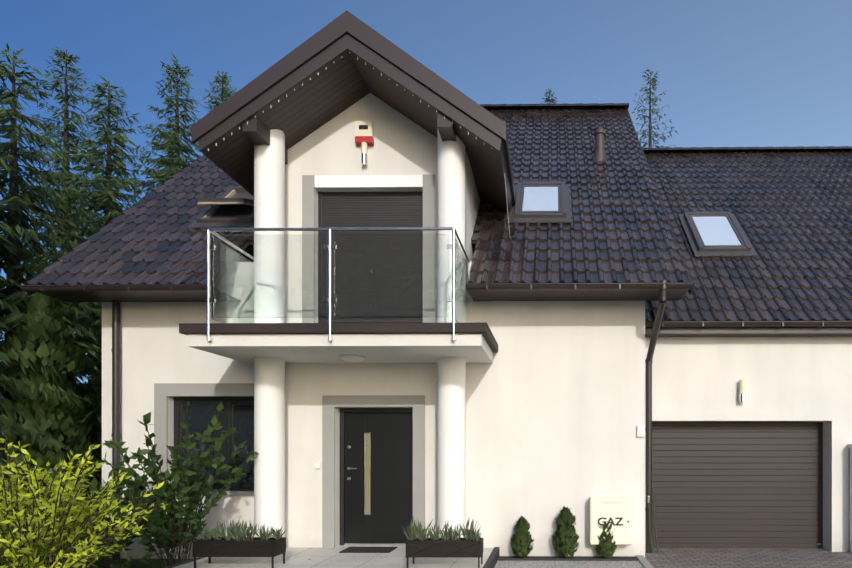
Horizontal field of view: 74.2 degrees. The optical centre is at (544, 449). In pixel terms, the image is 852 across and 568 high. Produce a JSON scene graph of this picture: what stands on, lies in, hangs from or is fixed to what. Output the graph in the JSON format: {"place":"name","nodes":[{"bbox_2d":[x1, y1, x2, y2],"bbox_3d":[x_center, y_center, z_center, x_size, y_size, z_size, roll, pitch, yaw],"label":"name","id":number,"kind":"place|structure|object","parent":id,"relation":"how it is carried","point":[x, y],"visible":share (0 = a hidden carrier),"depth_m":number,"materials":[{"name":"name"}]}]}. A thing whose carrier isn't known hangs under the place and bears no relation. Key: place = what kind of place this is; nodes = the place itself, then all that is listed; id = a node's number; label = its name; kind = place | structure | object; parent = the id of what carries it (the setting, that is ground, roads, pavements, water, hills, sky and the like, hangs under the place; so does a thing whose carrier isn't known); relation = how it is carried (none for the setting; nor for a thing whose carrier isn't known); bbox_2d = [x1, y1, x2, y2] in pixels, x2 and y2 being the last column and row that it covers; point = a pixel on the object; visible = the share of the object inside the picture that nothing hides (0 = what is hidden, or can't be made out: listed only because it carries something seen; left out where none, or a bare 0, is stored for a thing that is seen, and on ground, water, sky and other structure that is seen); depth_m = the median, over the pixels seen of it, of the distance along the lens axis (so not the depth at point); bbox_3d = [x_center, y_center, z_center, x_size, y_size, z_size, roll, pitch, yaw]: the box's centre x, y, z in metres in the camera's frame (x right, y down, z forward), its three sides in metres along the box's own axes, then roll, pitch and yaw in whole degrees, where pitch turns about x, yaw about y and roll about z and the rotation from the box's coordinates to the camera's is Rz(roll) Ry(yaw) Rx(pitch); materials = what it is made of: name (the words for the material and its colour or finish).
{"place":"outdoors","nodes":[
{"label":"outdoors","id":0,"kind":"place"},
{"bbox_2d":[87,476,189,567],"bbox_3d":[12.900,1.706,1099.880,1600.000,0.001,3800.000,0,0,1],"label":"ground","id":1,"kind":"structure","parent":0,"point":[154,563],"depth_m":8.16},
{"bbox_2d":[0,292,97,537],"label":"conifer tree","id":2,"kind":"object","parent":1,"relation":"on","point":[43,325],"visible":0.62,"depth_m":8.85,"materials":[{"name":"green plant"}]},
{"bbox_2d":[0,155,101,557],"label":"spruce","id":3,"kind":"object","parent":1,"relation":"on","point":[6,424],"visible":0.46,"depth_m":8.29,"materials":[{"name":"green plant"}]},
{"bbox_2d":[0,43,104,501],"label":"spruce","id":4,"kind":"object","parent":1,"relation":"on","point":[14,252],"visible":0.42,"depth_m":10.59,"materials":[{"name":"green plant"}]},
{"bbox_2d":[0,47,111,444],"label":"spruce","id":5,"kind":"object","parent":1,"relation":"on","point":[66,127],"visible":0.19,"depth_m":18.02,"materials":[{"name":"green plant"}]},
{"bbox_2d":[0,454,127,567],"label":"yellow green shrub","id":6,"kind":"object","parent":1,"relation":"on","point":[46,481],"visible":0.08,"depth_m":5.72,"materials":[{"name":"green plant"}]},
{"bbox_2d":[1,516,165,567],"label":"dark shrub","id":7,"kind":"object","parent":1,"relation":"on","point":[98,563],"visible":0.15,"depth_m":6.73,"materials":[{"name":"green plant"}]},
{"bbox_2d":[21,76,151,476],"bbox_3d":[-11.267,-3.914,14.374,5.326,11.242,5.106,0,0,1],"label":"spruce","id":8,"kind":"object","parent":1,"relation":"on","point":[106,195],"visible":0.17,"depth_m":13.83,"materials":[{"name":"green plant"}]},
{"bbox_2d":[91,349,101,489],"bbox_3d":[-7.561,-0.689,10.223,1.480,4.790,1.498,0,0,1],"label":"thuja hedge","id":9,"kind":"object","parent":1,"relation":"on","point":[95,451],"visible":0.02,"depth_m":9.88,"materials":[{"name":"green plant"}]},
{"bbox_2d":[12,460,184,567],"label":"dark shrub","id":10,"kind":"object","parent":1,"relation":"on","point":[127,539],"visible":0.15,"depth_m":7.63,"materials":[{"name":"green plant"}]},
{"bbox_2d":[62,161,183,500],"bbox_3d":[-9.057,-2.594,13.299,5.207,8.600,5.206,0,0,1],"label":"spruce","id":11,"kind":"object","parent":1,"relation":"on","point":[98,408],"visible":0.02,"depth_m":12.60,"materials":[{"name":"green plant"}]},
{"bbox_2d":[72,53,200,420],"bbox_3d":[-11.556,-5.261,17.065,5.427,13.934,5.625,0,0,1],"label":"spruce","id":12,"kind":"object","parent":1,"relation":"on","point":[170,143],"visible":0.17,"depth_m":16.86,"materials":[{"name":"green plant"}]},
{"bbox_2d":[84,401,258,567],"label":"dark shrub","id":13,"kind":"object","parent":1,"relation":"on","point":[163,531],"visible":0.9,"depth_m":7.27,"materials":[{"name":"green plant"}]},
{"bbox_2d":[190,70,235,157],"bbox_3d":[-12.373,-6.367,21.125,5.910,16.146,6.100,0,0,1],"label":"spruce","id":14,"kind":"object","parent":1,"relation":"on","point":[224,91],"visible":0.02,"depth_m":20.95,"materials":[{"name":"green plant"}]},
{"bbox_2d":[164,547,499,567],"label":"paving border","id":15,"kind":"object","parent":1,"relation":"on","point":[492,560],"depth_m":7.57,"materials":[{"name":"grey concrete"}]},
{"bbox_2d":[173,545,493,567],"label":"paving","id":16,"kind":"structure","parent":1,"relation":"on","point":[319,557],"depth_m":7.49,"materials":[{"name":"grey concrete"}]},
{"bbox_2d":[192,537,285,567],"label":"planter","id":17,"kind":"object","parent":16,"relation":"on","point":[271,547],"visible":0.98,"depth_m":6.98,"materials":[{"name":"black metal"}]},
{"bbox_2d":[200,519,285,540],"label":"planter plants","id":18,"kind":"object","parent":17,"relation":"on","point":[237,534],"visible":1,"depth_m":7.11,"materials":[{"name":"green plant"}]},
{"bbox_2d":[254,129,465,537],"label":"porch columns","id":19,"kind":"structure","parent":16,"relation":"on","point":[269,373],"depth_m":7.97,"materials":[{"name":"white paint"}]},
{"bbox_2d":[339,547,396,552],"bbox_3d":[-2.656,1.518,8.253,0.740,0.015,0.430,0,0,1],"label":"door mat","id":20,"kind":"object","parent":16,"relation":"on","point":[368,549],"depth_m":8.15,"materials":[{"name":"black rubber"}]},
{"bbox_2d":[406,538,482,567],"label":"planter","id":21,"kind":"object","parent":16,"relation":"on","point":[457,548],"visible":1,"depth_m":6.95,"materials":[{"name":"black metal"}]},
{"bbox_2d":[401,516,480,540],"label":"planter plants","id":22,"kind":"object","parent":21,"relation":"on","point":[414,530],"visible":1,"depth_m":7.10,"materials":[{"name":"green plant"}]},
{"bbox_2d":[102,93,644,558],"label":"house wall","id":23,"kind":"structure","parent":1,"relation":"on","point":[554,403],"depth_m":8.47,"materials":[{"name":"white paint"}]},
{"bbox_2d":[154,383,253,494],"bbox_3d":[-5.184,-0.153,8.491,1.800,1.740,0.057,0,0,1],"label":"window surround","id":24,"kind":"object","parent":23,"relation":"attached to","point":[163,392],"visible":0.38,"depth_m":8.50,"materials":[{"name":"grey paint"}]},
{"bbox_2d":[174,397,253,490],"bbox_3d":[-5.183,-0.079,8.592,1.440,1.490,0.250,0,0,1],"label":"window","id":25,"kind":"structure","parent":23,"relation":"attached to","point":[237,413],"depth_m":8.68,"materials":[{"name":"black glass"}]},
{"bbox_2d":[314,463,319,467],"bbox_3d":[-3.524,0.257,8.461,0.080,0.080,0.026,0,0,1],"label":"doorbell","id":26,"kind":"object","parent":23,"relation":"attached to","point":[316,465],"depth_m":8.45,"materials":[{"name":"white plastic"}]},
{"bbox_2d":[206,227,469,341],"bbox_3d":[-2.744,-2.119,7.643,3.220,1.451,1.291,0,0,1],"label":"balcony balustrade","id":27,"kind":"object","parent":23,"relation":"attached to","point":[329,247],"visible":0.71,"depth_m":7.00,"materials":[{"name":"silver metal"}]},
{"bbox_2d":[212,234,467,322],"bbox_3d":[-2.744,-2.224,7.626,3.172,1.060,1.226,0,0,1],"label":"balcony glass","id":28,"kind":"object","parent":27,"relation":"attached to","point":[375,275],"visible":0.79,"depth_m":7.01,"materials":[{"name":"clear glass"}]},
{"bbox_2d":[188,334,492,362],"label":"balcony slab","id":29,"kind":"structure","parent":23,"relation":"attached to","point":[372,348],"depth_m":7.17,"materials":[{"name":"white paint"}]},
{"bbox_2d":[179,322,497,351],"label":"balcony edge trim","id":30,"kind":"structure","parent":29,"relation":"attached to","point":[483,329],"depth_m":7.02,"materials":[{"name":"brown metal"}]},
{"bbox_2d":[339,354,365,361],"bbox_3d":[-2.761,-1.291,7.839,0.364,0.085,0.364,0,0,1],"label":"ceiling light","id":31,"kind":"object","parent":29,"relation":"attached to","point":[352,358],"visible":1,"depth_m":7.73,"materials":[{"name":"white"}]},
{"bbox_2d":[191,10,512,210],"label":"dormer roof","id":32,"kind":"structure","parent":23,"relation":"attached to","point":[337,85],"depth_m":7.59,"materials":[{"name":"brown wood"}]},
{"bbox_2d":[192,121,515,204],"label":"dormer eave trim","id":33,"kind":"structure","parent":32,"relation":"attached to","point":[508,158],"depth_m":8.46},
{"bbox_2d":[208,52,509,233],"bbox_3d":[-2.170,-4.315,7.893,4.706,2.412,1.940,0,0,-28],"label":"icicle light string","id":34,"kind":"object","parent":32,"relation":"attached to","point":[420,102],"visible":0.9,"depth_m":7.61,"materials":[{"name":"white plastic"}]},
{"bbox_2d":[27,108,690,296],"bbox_3d":[-2.604,-5.508,14.387,9.500,6.730,13.200,0,0,1],"label":"roof structure","id":35,"kind":"object","parent":23,"relation":"attached to","point":[29,294],"visible":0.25,"depth_m":8.82,"materials":[{"name":"black"}]},
{"bbox_2d":[20,284,211,301],"bbox_3d":[-6.088,-2.291,8.123,2.680,0.096,0.814,0,0,1],"label":"eave","id":36,"kind":"object","parent":35,"relation":"attached to","point":[144,293],"visible":0.85,"depth_m":8.00,"materials":[{"name":"brown metal"}]},
{"bbox_2d":[25,108,690,284],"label":"roof tiles","id":37,"kind":"object","parent":35,"relation":"on","point":[142,241],"visible":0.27,"depth_m":9.04,"materials":[{"name":"black tile"}]},
{"bbox_2d":[187,186,253,227],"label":"open skylight","id":38,"kind":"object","parent":37,"relation":"on","point":[232,207],"visible":0.65,"depth_m":9.23,"materials":[{"name":"grey metal"}]},
{"bbox_2d":[509,181,571,222],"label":"roof window","id":39,"kind":"structure","parent":37,"relation":"on","point":[542,201],"depth_m":9.57,"materials":[{"name":"grey metal"}]},
{"bbox_2d":[479,103,628,109],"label":"ridge tiles","id":40,"kind":"object","parent":35,"relation":"on","point":[595,106],"visible":0.31,"depth_m":14.31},
{"bbox_2d":[466,283,692,300],"bbox_3d":[0.481,-2.291,8.046,3.180,0.096,0.814,0,0,1],"label":"gutter","id":41,"kind":"object","parent":35,"relation":"attached to","point":[566,291],"visible":0.94,"depth_m":7.95,"materials":[{"name":"brown metal"}]},
{"bbox_2d":[594,128,605,160],"bbox_3d":[1.153,-6.338,11.539,0.340,0.752,0.342,0,0,1],"label":"roof vent pipe","id":42,"kind":"object","parent":35,"relation":"attached to","point":[599,136],"visible":0.85,"depth_m":11.40,"materials":[{"name":"grey"}]},
{"bbox_2d":[355,121,373,165],"bbox_3d":[-2.784,-4.713,8.437,0.264,0.660,0.109,0,0,1],"label":"alarm siren","id":43,"kind":"object","parent":23,"relation":"attached to","point":[364,134],"visible":1,"depth_m":8.39,"materials":[{"name":"beige plastic"}]},
{"bbox_2d":[302,174,434,322],"bbox_3d":[-2.735,-2.942,8.477,2.065,2.617,0.027,0,0,1],"label":"door surround","id":44,"kind":"object","parent":23,"relation":"attached to","point":[308,201],"visible":0.29,"depth_m":8.47,"materials":[{"name":"grey paint"}]},
{"bbox_2d":[315,175,422,322],"bbox_3d":[-2.734,-2.941,8.559,1.681,2.615,0.180,0,0,1],"label":"roller shutter frame","id":45,"kind":"object","parent":23,"relation":"in","point":[368,183],"visible":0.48,"depth_m":8.47,"materials":[{"name":"white metal"}]},
{"bbox_2d":[322,191,420,322],"bbox_3d":[-2.733,-2.846,8.634,1.575,2.425,0.030,0,0,1],"label":"roller shutter","id":46,"kind":"object","parent":45,"relation":"in","point":[371,209],"visible":0.29,"depth_m":8.62,"materials":[{"name":"brown metal"}]},
{"bbox_2d":[322,395,424,547],"bbox_3d":[-2.656,0.346,8.476,1.596,2.360,0.027,0,0,1],"label":"door surround","id":47,"kind":"object","parent":23,"relation":"attached to","point":[330,403],"visible":0.85,"depth_m":8.47,"materials":[{"name":"grey paint"}]},
{"bbox_2d":[340,408,412,544],"bbox_3d":[-2.653,0.436,8.685,1.216,2.180,0.126,0,0,1],"label":"front door","id":48,"kind":"structure","parent":23,"relation":"attached to","point":[376,476],"depth_m":8.69,"materials":[{"name":"black"}]},
{"bbox_2d":[111,280,667,559],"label":"downpipes","id":49,"kind":"object","parent":23,"relation":"attached to","point":[116,433],"visible":0.83,"depth_m":8.43,"materials":[{"name":"brown metal"}]},
{"bbox_2d":[589,497,631,544],"bbox_3d":[0.998,1.087,8.325,0.634,0.700,0.242,0,0,1],"label":"gas meter box","id":50,"kind":"object","parent":23,"relation":"attached to","point":[590,510],"visible":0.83,"depth_m":8.21,"materials":[{"name":"beige plastic"}]},
{"bbox_2d":[598,517,622,525],"bbox_3d":[0.982,1.085,8.189,0.391,0.124,0.004,0,0,1],"label":"lettering","id":51,"kind":"object","parent":50,"relation":"attached to","point":[616,524],"visible":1,"depth_m":8.19,"materials":[{"name":"black"}]},
{"bbox_2d":[637,425,643,436],"bbox_3d":[1.471,-0.279,8.410,0.110,0.170,0.062,0,0,1],"label":"junction box","id":52,"kind":"object","parent":23,"relation":"attached to","point":[640,430],"visible":1,"depth_m":8.38,"materials":[{"name":"white plastic"}]},
{"bbox_2d":[540,88,557,103],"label":"spruce","id":53,"kind":"object","parent":1,"relation":"on","point":[547,100],"visible":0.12,"depth_m":23.87,"materials":[{"name":"green plant"}]},
{"bbox_2d":[498,556,638,560],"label":"curb","id":54,"kind":"structure","parent":1,"relation":"on","point":[571,558],"depth_m":8.16,"materials":[{"name":"grey concrete"}]},
{"bbox_2d":[510,516,534,557],"bbox_3d":[-0.352,1.335,8.287,0.371,0.664,0.391,0,0,-29],"label":"conifer","id":55,"kind":"object","parent":54,"relation":"on","point":[520,538],"visible":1,"depth_m":8.20,"materials":[{"name":"green plant"}]},
{"bbox_2d":[551,506,578,557],"bbox_3d":[0.307,1.261,8.287,0.436,0.812,0.432,0,0,1],"label":"conifer","id":56,"kind":"object","parent":54,"relation":"on","point":[566,531],"visible":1,"depth_m":8.19,"materials":[{"name":"green plant"}]},
{"bbox_2d":[595,518,616,557],"bbox_3d":[0.925,1.307,8.263,0.384,0.719,0.376,0,0,1],"label":"conifer","id":57,"kind":"object","parent":54,"relation":"on","point":[603,549],"visible":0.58,"depth_m":8.17,"materials":[{"name":"green plant"}]},
{"bbox_2d":[494,561,643,567],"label":"gravel bed","id":58,"kind":"object","parent":1,"relation":"on","point":[566,564],"visible":1,"depth_m":7.87,"materials":[{"name":"grey gravel"}]},
{"bbox_2d":[635,555,653,567],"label":"driveway kerb","id":59,"kind":"structure","parent":1,"relation":"on","point":[644,562],"depth_m":7.96,"materials":[{"name":"concrete"}]},
{"bbox_2d":[632,68,677,147],"bbox_3d":[4.999,-7.824,24.754,4.894,19.062,4.634,0,0,39],"label":"tree","id":60,"kind":"object","parent":1,"relation":"on","point":[650,132],"visible":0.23,"depth_m":24.85,"materials":[{"name":"green plant"}]},
{"bbox_2d":[645,337,851,551],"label":"garage wall","id":61,"kind":"structure","parent":1,"relation":"on","point":[788,379],"depth_m":8.91,"materials":[{"name":"beige paint"}]},
{"bbox_2d":[652,422,822,547],"bbox_3d":[3.191,0.607,9.237,2.970,2.140,0.044,0,0,1],"label":"garage door","id":62,"kind":"structure","parent":61,"relation":"in","point":[737,484],"depth_m":9.22,"materials":[{"name":"brown metal"}]},
{"bbox_2d":[738,379,745,401],"bbox_3d":[3.191,-0.944,8.848,0.100,0.360,0.140,0,0,1],"label":"wall lamp","id":63,"kind":"object","parent":61,"relation":"attached to","point":[742,391],"visible":0.98,"depth_m":8.79,"materials":[{"name":"silver metal"}]},
{"bbox_2d":[652,152,851,320],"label":"garage roof structure","id":64,"kind":"object","parent":61,"relation":"on","point":[761,243],"depth_m":10.99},
{"bbox_2d":[644,151,851,320],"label":"garage roof tiles","id":65,"kind":"object","parent":64,"relation":"on","point":[795,243],"visible":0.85,"depth_m":10.87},
{"bbox_2d":[678,211,757,256],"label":"skylight","id":66,"kind":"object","parent":65,"relation":"on","point":[714,233],"depth_m":10.63,"materials":[{"name":"grey metal"}]},
{"bbox_2d":[642,146,851,153],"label":"garage ridge tiles","id":67,"kind":"object","parent":65,"relation":"on","point":[788,149],"visible":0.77,"depth_m":14.41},
{"bbox_2d":[645,321,851,336],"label":"gutter","id":68,"kind":"object","parent":64,"relation":"attached to","point":[755,328],"visible":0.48,"depth_m":8.64,"materials":[{"name":"brown metal"}]},
{"bbox_2d":[243,111,455,163],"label":"roof beams","id":69,"kind":"structure","parent":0,"point":[256,130],"depth_m":7.69,"materials":[{"name":"wood"}]},
{"bbox_2d":[0,0,851,397],"label":"sky","id":70,"kind":"structure","parent":0,"point":[731,73],"materials":[{"name":"blue"}]},
{"bbox_2d":[645,548,851,567],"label":"driveway","id":71,"kind":"structure","parent":0,"point":[739,558],"depth_m":8.36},
{"bbox_2d":[647,490,657,552],"bbox_3d":[1.709,1.157,8.744,0.190,1.002,0.097,0,0,30],"label":"garden tap","id":72,"kind":"object","parent":71,"relation":"on","point":[648,496],"visible":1,"depth_m":8.73,"materials":[{"name":"metal"}]},
{"bbox_2d":[848,444,851,552],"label":"gate post","id":73,"kind":"object","parent":71,"relation":"on","point":[850,445],"visible":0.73,"depth_m":8.80,"materials":[{"name":"grey"}]},
{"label":"forecourt paving","id":74,"kind":"structure","parent":0,"visible":0},
{"bbox_2d":[0,438,167,567],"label":"yellow green shrub","id":75,"kind":"object","parent":74,"relation":"on","point":[31,544],"visible":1,"depth_m":4.95,"materials":[{"name":"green plant"}]}
]}

